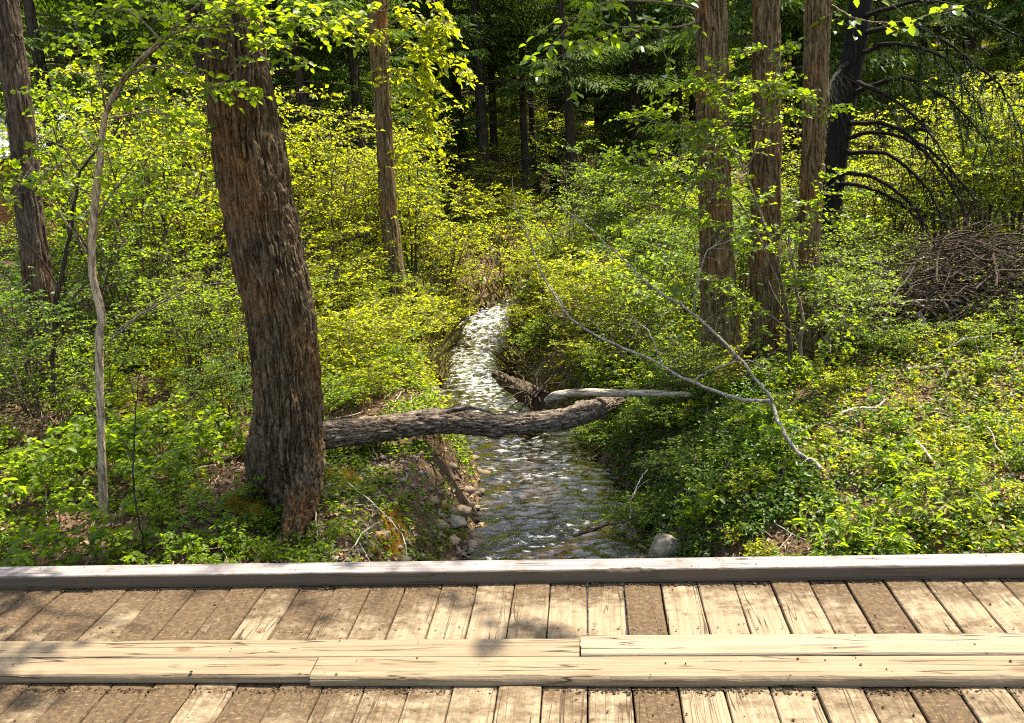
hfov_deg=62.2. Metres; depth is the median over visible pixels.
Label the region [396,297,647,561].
cobbles
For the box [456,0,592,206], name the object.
conifer
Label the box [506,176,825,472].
arching branch
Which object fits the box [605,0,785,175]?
conifer
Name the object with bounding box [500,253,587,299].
shrub
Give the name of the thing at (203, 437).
young plant
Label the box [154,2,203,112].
conifer
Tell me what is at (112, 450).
young plant
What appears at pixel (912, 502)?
young plant
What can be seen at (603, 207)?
shrub
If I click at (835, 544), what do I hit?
young plant
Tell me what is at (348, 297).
shrub
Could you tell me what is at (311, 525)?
young plant
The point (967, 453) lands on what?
young plant
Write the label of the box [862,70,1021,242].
shrub
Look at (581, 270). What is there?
shrub
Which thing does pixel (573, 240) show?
shrub
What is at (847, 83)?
spruce
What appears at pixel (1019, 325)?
shrub
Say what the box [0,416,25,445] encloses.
young plant
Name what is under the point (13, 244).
shrub
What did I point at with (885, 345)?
young plant
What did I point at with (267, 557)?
young plant
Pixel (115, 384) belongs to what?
young plant
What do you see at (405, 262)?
ground cover
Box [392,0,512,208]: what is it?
conifer
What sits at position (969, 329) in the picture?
shrub
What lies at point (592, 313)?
shrub
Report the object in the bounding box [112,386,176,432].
young plant
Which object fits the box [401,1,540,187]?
conifer
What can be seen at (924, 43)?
conifer
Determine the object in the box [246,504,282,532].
young plant
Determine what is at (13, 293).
shrub
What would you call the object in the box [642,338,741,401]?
shrub
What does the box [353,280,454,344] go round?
shrub
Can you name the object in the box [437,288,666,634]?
stream water
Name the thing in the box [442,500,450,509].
stone
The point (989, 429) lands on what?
fallen stick
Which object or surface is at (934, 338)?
young plant
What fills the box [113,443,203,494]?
young plant
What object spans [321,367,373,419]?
shrub
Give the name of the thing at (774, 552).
young plant
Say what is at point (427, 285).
shrub
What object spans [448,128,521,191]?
shrub
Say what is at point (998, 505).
ground cover
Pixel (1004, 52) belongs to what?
conifer
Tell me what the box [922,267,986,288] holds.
dead branch
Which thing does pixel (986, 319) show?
young plant
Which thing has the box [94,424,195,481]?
young plant
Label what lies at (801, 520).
young plant
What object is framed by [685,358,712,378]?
young plant
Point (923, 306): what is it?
dead branch
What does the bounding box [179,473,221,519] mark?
young plant
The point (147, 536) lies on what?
young plant
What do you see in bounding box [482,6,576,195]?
conifer
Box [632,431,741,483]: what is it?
shrub
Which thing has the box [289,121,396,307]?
shrub
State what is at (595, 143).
shrub
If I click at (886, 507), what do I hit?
young plant
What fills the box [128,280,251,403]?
shrub
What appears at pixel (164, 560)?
young plant
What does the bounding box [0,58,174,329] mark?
shrub
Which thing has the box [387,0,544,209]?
conifer
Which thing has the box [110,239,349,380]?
shrub
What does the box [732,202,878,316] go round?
shrub
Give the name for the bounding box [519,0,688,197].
conifer
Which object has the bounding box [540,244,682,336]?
shrub
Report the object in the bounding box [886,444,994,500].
young plant
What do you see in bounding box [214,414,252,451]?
young plant
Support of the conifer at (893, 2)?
on the ground at (780, 535)
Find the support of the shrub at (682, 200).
on the ground at (780, 535)
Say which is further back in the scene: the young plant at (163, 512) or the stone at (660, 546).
the stone at (660, 546)
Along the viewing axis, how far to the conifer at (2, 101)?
20.78 m
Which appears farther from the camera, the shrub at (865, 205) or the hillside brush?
the hillside brush
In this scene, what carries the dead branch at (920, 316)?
in the brushwood
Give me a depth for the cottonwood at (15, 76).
7.52 m
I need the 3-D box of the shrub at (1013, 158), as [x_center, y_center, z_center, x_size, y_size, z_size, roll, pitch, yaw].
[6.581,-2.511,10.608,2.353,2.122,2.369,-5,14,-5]
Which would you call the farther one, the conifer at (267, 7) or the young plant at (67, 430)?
the conifer at (267, 7)
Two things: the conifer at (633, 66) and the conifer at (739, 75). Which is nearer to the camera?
the conifer at (633, 66)
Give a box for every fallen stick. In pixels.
[347,482,408,558]
[348,506,383,552]
[572,510,642,544]
[629,469,648,517]
[826,399,885,425]
[906,347,962,370]
[915,442,941,466]
[934,312,986,357]
[986,426,1016,484]
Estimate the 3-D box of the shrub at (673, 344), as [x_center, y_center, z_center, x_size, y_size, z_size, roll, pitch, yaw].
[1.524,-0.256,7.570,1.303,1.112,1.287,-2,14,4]
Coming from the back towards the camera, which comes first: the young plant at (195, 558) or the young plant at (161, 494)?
the young plant at (161, 494)
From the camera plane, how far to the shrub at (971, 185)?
11.35 m
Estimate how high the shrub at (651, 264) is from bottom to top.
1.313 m
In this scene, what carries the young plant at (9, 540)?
on the ground at (780, 535)
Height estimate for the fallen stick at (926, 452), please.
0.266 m
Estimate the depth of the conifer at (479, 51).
20.06 m
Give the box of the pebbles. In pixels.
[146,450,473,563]
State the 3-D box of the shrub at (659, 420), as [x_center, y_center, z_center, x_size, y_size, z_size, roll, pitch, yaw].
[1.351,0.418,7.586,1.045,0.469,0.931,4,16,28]
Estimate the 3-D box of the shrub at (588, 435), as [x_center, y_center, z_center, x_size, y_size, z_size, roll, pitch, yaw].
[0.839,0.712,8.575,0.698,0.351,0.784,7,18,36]
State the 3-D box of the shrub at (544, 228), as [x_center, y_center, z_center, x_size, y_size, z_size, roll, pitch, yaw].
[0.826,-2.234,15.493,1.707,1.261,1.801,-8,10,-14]
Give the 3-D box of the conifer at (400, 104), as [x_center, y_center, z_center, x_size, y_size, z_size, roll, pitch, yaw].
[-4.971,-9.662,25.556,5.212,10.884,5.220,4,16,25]
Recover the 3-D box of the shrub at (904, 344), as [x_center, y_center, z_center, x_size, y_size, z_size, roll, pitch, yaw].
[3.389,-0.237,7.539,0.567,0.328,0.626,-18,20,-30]
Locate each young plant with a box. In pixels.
[0,336,18,377]
[0,349,61,395]
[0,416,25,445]
[0,433,84,496]
[0,439,49,481]
[0,455,45,515]
[0,477,26,512]
[0,498,93,566]
[0,512,36,559]
[0,531,40,566]
[16,464,94,528]
[35,492,151,565]
[45,422,96,465]
[46,412,150,489]
[48,386,114,433]
[57,344,135,388]
[62,396,158,464]
[74,369,129,408]
[87,415,165,474]
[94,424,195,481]
[106,391,191,459]
[106,551,147,564]
[111,527,155,561]
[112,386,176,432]
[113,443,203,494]
[126,308,204,362]
[130,466,195,506]
[135,498,183,537]
[136,555,172,564]
[142,361,196,392]
[145,376,240,424]
[146,515,210,563]
[148,482,183,519]
[161,401,244,462]
[168,414,234,471]
[172,540,224,563]
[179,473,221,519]
[181,516,231,553]
[208,511,254,552]
[210,552,245,563]
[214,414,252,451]
[214,476,266,518]
[242,345,250,378]
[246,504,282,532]
[256,538,281,562]
[280,520,320,546]
[310,553,334,562]
[315,517,347,541]
[317,324,344,365]
[321,365,343,383]
[655,386,700,425]
[674,476,732,523]
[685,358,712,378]
[695,340,742,378]
[699,373,737,393]
[717,395,769,429]
[721,520,752,546]
[723,461,775,500]
[731,351,769,376]
[737,394,809,452]
[742,535,778,556]
[750,345,793,385]
[770,543,788,555]
[771,342,816,381]
[772,546,806,555]
[773,397,816,423]
[782,495,884,550]
[783,443,816,470]
[797,357,824,380]
[812,528,859,555]
[814,502,909,555]
[820,364,855,391]
[822,428,847,448]
[825,348,858,362]
[827,503,886,545]
[838,366,871,379]
[842,432,922,480]
[847,494,923,554]
[859,328,902,357]
[862,390,917,433]
[862,489,916,532]
[879,459,1000,530]
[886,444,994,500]
[890,383,921,409]
[906,367,931,389]
[917,325,957,350]
[920,414,979,455]
[942,436,986,462]
[942,480,995,517]
[953,461,1023,514]
[956,309,995,335]
[962,409,1018,438]
[971,351,1012,371]
[978,403,1023,454]
[998,432,1023,470]
[1014,327,1023,344]
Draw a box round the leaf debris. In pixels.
[31,555,986,569]
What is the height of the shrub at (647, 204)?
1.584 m
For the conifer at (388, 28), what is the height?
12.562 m
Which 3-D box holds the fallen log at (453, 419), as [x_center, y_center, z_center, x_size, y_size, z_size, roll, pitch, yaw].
[-0.197,0.498,7.207,3.034,0.476,0.591,-10,16,-26]
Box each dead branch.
[824,308,851,339]
[868,267,898,332]
[879,265,922,335]
[885,290,973,305]
[906,256,959,271]
[912,300,944,328]
[916,312,934,333]
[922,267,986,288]
[941,297,952,332]
[944,288,974,323]
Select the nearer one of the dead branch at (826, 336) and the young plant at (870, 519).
the young plant at (870, 519)
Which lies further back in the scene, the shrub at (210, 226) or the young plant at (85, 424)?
the shrub at (210, 226)
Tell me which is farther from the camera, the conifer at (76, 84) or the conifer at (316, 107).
the conifer at (316, 107)
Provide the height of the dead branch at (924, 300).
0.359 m
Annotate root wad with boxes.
[491,359,571,412]
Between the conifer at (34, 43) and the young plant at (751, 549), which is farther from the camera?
the conifer at (34, 43)
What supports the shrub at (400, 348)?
on the ground at (780, 535)
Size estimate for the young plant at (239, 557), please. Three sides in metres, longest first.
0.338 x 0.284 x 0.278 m
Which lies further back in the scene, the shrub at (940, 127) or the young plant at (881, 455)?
the shrub at (940, 127)
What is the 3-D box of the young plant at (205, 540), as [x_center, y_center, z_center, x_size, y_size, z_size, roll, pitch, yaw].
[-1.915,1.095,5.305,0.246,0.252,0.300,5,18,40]
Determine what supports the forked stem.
on the ground at (780, 535)
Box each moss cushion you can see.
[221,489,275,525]
[323,468,366,485]
[380,503,406,559]
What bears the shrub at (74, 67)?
on the ground at (780, 535)
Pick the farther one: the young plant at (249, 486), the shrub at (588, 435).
the shrub at (588, 435)
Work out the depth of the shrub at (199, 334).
8.00 m
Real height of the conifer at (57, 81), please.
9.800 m
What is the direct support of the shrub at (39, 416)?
on the ground at (780, 535)
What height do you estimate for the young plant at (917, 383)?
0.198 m
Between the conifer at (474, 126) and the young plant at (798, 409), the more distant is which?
the conifer at (474, 126)
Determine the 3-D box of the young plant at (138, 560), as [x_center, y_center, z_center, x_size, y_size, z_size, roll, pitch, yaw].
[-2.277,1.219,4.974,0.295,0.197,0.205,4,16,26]
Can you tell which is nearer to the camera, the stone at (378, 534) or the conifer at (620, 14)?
the stone at (378, 534)
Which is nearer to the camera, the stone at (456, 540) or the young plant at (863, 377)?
the stone at (456, 540)
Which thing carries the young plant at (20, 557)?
on the ground at (780, 535)
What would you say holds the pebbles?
on the ground at (780, 535)
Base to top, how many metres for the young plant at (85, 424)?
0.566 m
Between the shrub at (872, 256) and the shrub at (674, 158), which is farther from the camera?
the shrub at (674, 158)
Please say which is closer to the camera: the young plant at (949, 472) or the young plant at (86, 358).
the young plant at (949, 472)
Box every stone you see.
[369,543,380,554]
[375,531,390,541]
[438,509,445,517]
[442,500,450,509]
[448,514,466,528]
[449,533,460,544]
[467,540,476,545]
[647,534,681,557]
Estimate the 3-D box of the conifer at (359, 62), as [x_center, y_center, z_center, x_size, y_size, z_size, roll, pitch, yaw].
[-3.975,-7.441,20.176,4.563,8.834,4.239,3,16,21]
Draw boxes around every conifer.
[0,0,144,265]
[0,3,98,196]
[0,7,122,95]
[0,13,81,215]
[23,0,145,97]
[26,0,214,242]
[42,0,207,256]
[95,0,299,259]
[107,0,208,175]
[130,3,187,117]
[148,0,335,187]
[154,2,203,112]
[185,0,359,232]
[197,0,367,251]
[203,0,444,228]
[271,0,454,245]
[281,39,335,110]
[285,1,454,199]
[290,0,422,150]
[313,0,512,214]
[334,5,396,144]
[370,11,508,192]
[371,0,520,203]
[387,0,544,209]
[388,1,401,103]
[390,0,554,217]
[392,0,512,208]
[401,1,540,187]
[422,0,561,200]
[454,0,544,122]
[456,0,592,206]
[463,3,585,166]
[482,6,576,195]
[490,0,634,216]
[498,0,616,194]
[500,0,593,165]
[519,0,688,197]
[534,0,669,201]
[544,0,696,221]
[580,2,697,211]
[585,0,751,192]
[593,4,730,166]
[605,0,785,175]
[630,0,927,208]
[687,0,923,206]
[730,0,752,131]
[732,12,871,133]
[732,30,751,76]
[782,0,991,193]
[830,0,943,159]
[831,0,1023,185]
[837,0,955,122]
[872,0,1023,184]
[889,0,1023,178]
[890,0,1023,190]
[905,1,1021,76]
[940,0,1023,117]
[953,0,1002,130]
[982,3,1023,71]
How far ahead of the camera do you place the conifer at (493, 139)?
22.10 m
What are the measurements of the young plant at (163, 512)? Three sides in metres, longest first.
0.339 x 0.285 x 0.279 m
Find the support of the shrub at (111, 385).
on the ground at (780, 535)
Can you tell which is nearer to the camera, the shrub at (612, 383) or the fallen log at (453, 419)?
the fallen log at (453, 419)
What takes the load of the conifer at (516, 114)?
on the ground at (780, 535)
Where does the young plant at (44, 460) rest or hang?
on the ground at (780, 535)
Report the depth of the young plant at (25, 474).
5.83 m
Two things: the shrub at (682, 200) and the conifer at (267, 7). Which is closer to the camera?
the shrub at (682, 200)
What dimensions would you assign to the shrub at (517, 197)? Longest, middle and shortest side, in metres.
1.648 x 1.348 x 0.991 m
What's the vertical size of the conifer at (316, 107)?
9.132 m
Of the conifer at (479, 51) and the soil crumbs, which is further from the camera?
the conifer at (479, 51)
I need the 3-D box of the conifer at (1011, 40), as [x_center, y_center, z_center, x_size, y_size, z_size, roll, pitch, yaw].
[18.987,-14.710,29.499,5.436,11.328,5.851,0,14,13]
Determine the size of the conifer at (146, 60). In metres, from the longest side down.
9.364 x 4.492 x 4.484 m
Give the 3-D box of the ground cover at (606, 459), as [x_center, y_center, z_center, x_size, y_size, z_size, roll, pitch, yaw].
[1.158,0.831,7.050,1.611,1.168,6.017,-5,14,-4]
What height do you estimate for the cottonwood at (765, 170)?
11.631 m
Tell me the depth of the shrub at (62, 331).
8.69 m
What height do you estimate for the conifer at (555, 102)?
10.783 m
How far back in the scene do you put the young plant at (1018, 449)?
5.34 m
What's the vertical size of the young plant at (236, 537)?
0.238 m
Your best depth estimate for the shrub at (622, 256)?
11.11 m
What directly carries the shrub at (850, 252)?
on the ground at (780, 535)
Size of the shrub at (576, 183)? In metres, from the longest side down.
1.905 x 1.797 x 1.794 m
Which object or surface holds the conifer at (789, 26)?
on the ground at (780, 535)
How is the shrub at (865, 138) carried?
on the ground at (780, 535)
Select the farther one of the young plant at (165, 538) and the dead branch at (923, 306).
the dead branch at (923, 306)
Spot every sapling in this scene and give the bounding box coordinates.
[0,0,419,517]
[86,355,164,559]
[761,234,817,390]
[785,234,804,379]
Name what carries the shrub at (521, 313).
on the ground at (780, 535)
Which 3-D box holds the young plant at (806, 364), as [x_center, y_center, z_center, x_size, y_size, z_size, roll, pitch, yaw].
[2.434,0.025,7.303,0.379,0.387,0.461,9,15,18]
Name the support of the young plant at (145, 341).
on the ground at (780, 535)
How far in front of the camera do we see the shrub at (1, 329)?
9.33 m
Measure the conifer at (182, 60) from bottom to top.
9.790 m
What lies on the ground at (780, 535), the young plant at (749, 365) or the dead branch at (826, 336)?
the young plant at (749, 365)
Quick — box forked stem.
[0,107,138,407]
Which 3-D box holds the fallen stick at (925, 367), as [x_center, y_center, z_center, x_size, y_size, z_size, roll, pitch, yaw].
[3.627,-0.007,7.190,0.573,0.152,0.141,-7,14,-13]
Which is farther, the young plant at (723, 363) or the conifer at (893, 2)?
the conifer at (893, 2)
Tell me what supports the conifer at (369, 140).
on the ground at (780, 535)
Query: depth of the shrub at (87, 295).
8.34 m
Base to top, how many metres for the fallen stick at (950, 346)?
0.485 m
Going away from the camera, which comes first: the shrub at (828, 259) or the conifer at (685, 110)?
the shrub at (828, 259)
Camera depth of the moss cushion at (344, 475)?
6.41 m
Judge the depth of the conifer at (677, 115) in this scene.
22.43 m
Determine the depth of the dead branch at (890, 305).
7.80 m
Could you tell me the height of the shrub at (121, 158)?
3.120 m
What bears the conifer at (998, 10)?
on the ground at (780, 535)
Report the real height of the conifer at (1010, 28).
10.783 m
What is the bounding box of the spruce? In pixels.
[781,0,1023,289]
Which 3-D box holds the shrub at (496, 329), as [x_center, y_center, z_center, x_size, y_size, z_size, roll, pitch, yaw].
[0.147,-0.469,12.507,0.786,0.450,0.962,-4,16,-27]
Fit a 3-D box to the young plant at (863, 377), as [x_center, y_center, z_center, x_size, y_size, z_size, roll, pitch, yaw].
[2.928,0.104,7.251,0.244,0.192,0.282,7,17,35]
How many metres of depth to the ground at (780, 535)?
6.91 m
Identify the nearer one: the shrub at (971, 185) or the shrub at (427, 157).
the shrub at (971, 185)
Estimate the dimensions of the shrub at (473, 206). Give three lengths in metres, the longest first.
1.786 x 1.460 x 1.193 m
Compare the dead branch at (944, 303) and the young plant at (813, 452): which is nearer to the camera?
the young plant at (813, 452)
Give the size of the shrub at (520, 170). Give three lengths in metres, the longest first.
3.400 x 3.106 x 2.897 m
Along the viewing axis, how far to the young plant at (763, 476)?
5.86 m
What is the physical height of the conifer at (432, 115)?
11.161 m
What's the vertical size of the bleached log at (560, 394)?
0.180 m
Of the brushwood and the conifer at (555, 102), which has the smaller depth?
the brushwood
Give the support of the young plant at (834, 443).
on the ground at (780, 535)
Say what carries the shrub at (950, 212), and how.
on the ground at (780, 535)
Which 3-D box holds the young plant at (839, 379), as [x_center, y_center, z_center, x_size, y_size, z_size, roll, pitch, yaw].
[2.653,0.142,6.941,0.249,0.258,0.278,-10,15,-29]
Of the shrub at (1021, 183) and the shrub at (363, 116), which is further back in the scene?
the shrub at (363, 116)
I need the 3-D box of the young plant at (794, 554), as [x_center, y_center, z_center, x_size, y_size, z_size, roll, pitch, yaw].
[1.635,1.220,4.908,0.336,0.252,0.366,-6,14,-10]
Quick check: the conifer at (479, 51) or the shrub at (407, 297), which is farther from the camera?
the conifer at (479, 51)
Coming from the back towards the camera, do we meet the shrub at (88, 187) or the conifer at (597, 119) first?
the conifer at (597, 119)
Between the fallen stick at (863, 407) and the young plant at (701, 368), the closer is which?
the fallen stick at (863, 407)
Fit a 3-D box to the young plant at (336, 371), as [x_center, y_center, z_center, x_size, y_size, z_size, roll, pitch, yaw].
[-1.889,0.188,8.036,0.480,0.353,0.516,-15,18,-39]
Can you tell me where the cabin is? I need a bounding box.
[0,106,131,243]
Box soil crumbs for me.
[0,578,1023,722]
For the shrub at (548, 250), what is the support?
on the ground at (780, 535)
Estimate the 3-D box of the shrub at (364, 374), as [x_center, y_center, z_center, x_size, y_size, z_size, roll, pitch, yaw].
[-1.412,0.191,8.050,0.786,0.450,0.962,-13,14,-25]
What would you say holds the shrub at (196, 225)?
on the ground at (780, 535)
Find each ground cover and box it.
[0,107,1023,335]
[0,275,545,564]
[12,175,1023,446]
[220,353,477,562]
[547,328,797,603]
[563,311,869,633]
[609,233,1023,557]
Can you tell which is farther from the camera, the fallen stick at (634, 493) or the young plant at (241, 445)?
the young plant at (241, 445)
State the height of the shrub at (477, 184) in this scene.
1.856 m
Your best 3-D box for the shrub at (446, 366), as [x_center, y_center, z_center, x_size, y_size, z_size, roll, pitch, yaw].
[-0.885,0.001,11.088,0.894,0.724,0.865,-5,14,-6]
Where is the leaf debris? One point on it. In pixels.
(585, 563)
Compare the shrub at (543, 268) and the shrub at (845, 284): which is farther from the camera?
the shrub at (543, 268)
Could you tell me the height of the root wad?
0.783 m
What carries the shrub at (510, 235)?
on the ground at (780, 535)
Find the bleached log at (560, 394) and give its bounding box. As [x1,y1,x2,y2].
[544,388,692,403]
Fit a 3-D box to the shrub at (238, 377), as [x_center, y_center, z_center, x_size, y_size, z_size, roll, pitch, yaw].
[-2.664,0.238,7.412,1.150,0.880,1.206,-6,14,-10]
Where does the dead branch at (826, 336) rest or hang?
on the brushwood
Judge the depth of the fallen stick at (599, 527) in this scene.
6.33 m
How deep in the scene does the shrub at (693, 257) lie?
9.47 m
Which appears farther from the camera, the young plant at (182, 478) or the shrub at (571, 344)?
the shrub at (571, 344)
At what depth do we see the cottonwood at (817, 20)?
7.43 m
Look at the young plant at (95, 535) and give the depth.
5.02 m
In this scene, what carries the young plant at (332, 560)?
on the ground at (780, 535)
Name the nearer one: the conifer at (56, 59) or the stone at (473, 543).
the stone at (473, 543)
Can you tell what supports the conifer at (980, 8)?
on the ground at (780, 535)
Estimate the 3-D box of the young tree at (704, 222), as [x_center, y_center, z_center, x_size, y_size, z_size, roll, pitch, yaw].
[1.734,-0.971,6.662,2.341,2.879,1.073,-5,14,-6]
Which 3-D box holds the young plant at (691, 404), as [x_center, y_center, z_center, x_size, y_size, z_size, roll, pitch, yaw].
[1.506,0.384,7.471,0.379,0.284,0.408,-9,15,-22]
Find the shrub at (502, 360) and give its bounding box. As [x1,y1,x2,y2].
[311,182,747,384]
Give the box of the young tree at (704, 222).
[583,37,893,385]
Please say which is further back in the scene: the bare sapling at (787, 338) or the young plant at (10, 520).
the bare sapling at (787, 338)
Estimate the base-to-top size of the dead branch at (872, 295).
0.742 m
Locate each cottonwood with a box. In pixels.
[0,0,62,394]
[317,0,482,318]
[519,0,744,372]
[748,0,781,361]
[793,0,966,362]
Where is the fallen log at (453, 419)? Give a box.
[323,397,625,449]
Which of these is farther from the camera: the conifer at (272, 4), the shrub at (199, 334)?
the conifer at (272, 4)
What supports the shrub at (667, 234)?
on the ground at (780, 535)
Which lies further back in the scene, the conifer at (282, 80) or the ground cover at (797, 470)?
the conifer at (282, 80)
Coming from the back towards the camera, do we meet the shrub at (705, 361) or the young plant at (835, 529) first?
the shrub at (705, 361)
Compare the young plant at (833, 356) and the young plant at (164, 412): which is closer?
the young plant at (164, 412)
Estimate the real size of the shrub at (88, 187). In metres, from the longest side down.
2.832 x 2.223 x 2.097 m
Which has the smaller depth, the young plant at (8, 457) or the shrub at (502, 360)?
the young plant at (8, 457)
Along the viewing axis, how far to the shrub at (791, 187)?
11.37 m
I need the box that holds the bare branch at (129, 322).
[109,258,234,341]
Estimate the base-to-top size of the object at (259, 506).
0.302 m
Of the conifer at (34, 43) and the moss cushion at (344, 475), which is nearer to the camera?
the moss cushion at (344, 475)
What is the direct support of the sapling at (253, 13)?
on the ground at (780, 535)
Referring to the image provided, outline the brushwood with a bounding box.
[741,207,1023,370]
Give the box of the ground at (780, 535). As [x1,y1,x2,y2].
[0,1,1023,565]
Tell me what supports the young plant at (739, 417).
on the ground at (780, 535)
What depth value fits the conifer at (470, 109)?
20.76 m
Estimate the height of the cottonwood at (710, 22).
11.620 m
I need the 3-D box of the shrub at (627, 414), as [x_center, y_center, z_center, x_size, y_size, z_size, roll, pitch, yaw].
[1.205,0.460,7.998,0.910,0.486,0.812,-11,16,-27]
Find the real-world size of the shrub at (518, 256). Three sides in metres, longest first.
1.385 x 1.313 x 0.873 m
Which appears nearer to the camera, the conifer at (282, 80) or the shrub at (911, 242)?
the shrub at (911, 242)
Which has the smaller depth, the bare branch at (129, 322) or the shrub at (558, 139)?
the bare branch at (129, 322)
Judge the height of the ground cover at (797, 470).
1.273 m
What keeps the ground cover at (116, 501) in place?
on the ground at (780, 535)
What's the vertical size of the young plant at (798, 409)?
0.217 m
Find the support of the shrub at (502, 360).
on the ground at (780, 535)
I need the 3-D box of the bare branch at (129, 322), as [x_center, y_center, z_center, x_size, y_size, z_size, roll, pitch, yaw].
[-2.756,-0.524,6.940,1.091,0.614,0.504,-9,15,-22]
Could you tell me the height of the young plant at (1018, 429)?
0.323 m
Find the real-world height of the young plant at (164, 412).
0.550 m
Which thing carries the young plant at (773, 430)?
on the ground at (780, 535)
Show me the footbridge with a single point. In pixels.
(517, 644)
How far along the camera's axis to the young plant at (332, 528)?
5.47 m
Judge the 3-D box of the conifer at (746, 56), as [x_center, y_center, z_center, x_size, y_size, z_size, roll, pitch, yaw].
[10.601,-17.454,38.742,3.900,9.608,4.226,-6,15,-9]
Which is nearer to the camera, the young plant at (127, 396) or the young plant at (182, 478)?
the young plant at (182, 478)
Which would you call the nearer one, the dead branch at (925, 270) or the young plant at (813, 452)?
the young plant at (813, 452)
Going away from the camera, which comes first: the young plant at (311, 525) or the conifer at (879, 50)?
the young plant at (311, 525)
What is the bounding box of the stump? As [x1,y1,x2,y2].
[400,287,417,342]
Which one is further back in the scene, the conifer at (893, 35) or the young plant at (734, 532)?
the conifer at (893, 35)
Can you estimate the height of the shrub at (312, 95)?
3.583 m
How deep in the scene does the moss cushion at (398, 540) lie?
6.08 m
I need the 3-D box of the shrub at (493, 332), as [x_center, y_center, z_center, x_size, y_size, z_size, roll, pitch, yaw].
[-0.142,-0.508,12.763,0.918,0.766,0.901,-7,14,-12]
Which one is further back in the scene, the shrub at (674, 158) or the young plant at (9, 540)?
the shrub at (674, 158)
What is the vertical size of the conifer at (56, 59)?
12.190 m
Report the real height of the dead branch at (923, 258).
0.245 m
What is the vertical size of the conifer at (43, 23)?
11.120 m
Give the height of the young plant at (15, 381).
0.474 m
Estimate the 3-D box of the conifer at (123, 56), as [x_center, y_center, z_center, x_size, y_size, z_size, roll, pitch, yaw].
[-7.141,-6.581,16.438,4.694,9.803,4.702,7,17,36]
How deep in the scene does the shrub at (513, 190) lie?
20.52 m
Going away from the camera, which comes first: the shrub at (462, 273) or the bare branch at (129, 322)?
the bare branch at (129, 322)
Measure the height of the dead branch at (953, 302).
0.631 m
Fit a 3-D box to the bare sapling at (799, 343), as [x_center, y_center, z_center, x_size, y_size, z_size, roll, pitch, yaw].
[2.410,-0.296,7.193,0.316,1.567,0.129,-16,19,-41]
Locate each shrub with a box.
[0,44,216,318]
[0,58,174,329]
[0,96,227,369]
[0,191,117,302]
[0,208,192,373]
[0,254,124,348]
[0,257,124,370]
[0,263,94,418]
[0,301,181,426]
[0,306,135,445]
[14,75,231,351]
[42,95,304,347]
[72,67,309,296]
[107,238,250,393]
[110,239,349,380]
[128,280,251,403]
[140,332,252,431]
[145,57,328,248]
[202,126,376,263]
[207,219,389,348]
[281,89,430,274]
[288,121,442,283]
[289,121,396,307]
[305,218,417,342]
[311,182,747,384]
[312,99,470,239]
[315,297,414,367]
[316,121,480,275]
[316,288,442,359]
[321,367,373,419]
[323,355,413,406]
[346,176,514,301]
[348,327,431,377]
[349,265,445,319]
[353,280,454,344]
[367,102,468,186]
[392,284,460,333]
[396,145,513,219]
[421,331,477,383]
[435,286,478,325]
[445,182,516,225]
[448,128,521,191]
[471,316,514,345]
[477,168,542,214]
[484,187,554,222]
[489,103,565,194]
[489,294,555,325]
[489,325,577,393]
[491,321,519,338]
[494,228,569,283]
[495,224,553,261]
[496,173,622,286]
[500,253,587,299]
[501,311,564,356]
[515,204,601,266]
[517,109,602,198]
[527,270,627,337]
[530,247,629,311]
[531,139,677,274]
[538,109,642,206]
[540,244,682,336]
[543,224,636,278]
[543,246,686,376]
[544,320,644,376]
[549,150,654,251]
[565,419,617,446]
[574,126,733,275]
[574,225,682,293]
[575,161,694,258]
[576,340,649,389]
[577,220,700,334]
[590,489,675,530]
[591,111,694,210]
[599,386,665,441]
[605,192,699,291]
[607,267,762,391]
[613,377,709,434]
[621,211,750,326]
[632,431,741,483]
[639,156,788,268]
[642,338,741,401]
[661,183,823,312]
[731,155,853,262]
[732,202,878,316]
[735,204,925,303]
[743,96,930,229]
[757,237,915,361]
[780,197,920,309]
[780,255,909,334]
[781,144,954,269]
[819,216,968,321]
[835,220,948,288]
[839,146,973,265]
[850,316,929,356]
[851,113,1022,256]
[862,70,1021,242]
[871,91,1023,250]
[890,71,1023,238]
[906,90,1023,237]
[926,60,1023,231]
[927,317,1004,347]
[934,77,1023,209]
[963,290,1023,338]
[966,242,1023,313]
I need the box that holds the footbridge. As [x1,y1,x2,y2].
[0,553,1023,722]
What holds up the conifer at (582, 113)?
on the ground at (780, 535)
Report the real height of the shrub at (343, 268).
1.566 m
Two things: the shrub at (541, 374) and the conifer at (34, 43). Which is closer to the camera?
the shrub at (541, 374)
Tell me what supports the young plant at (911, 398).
on the ground at (780, 535)
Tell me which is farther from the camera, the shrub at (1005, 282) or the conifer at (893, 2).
the conifer at (893, 2)
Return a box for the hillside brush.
[28,0,1020,153]
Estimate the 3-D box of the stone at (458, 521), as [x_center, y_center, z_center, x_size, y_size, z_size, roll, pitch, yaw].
[-0.460,1.272,6.796,0.222,0.142,0.199,-2,14,5]
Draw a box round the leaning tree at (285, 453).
[201,0,326,553]
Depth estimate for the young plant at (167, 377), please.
8.11 m
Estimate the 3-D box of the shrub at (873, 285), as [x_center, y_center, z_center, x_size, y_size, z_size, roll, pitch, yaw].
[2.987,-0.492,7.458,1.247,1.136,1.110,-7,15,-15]
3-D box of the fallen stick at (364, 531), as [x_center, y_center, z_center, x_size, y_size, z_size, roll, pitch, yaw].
[-0.951,1.110,5.506,0.115,0.243,0.385,4,16,28]
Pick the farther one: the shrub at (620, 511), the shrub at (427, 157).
the shrub at (427, 157)
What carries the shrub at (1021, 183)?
on the ground at (780, 535)

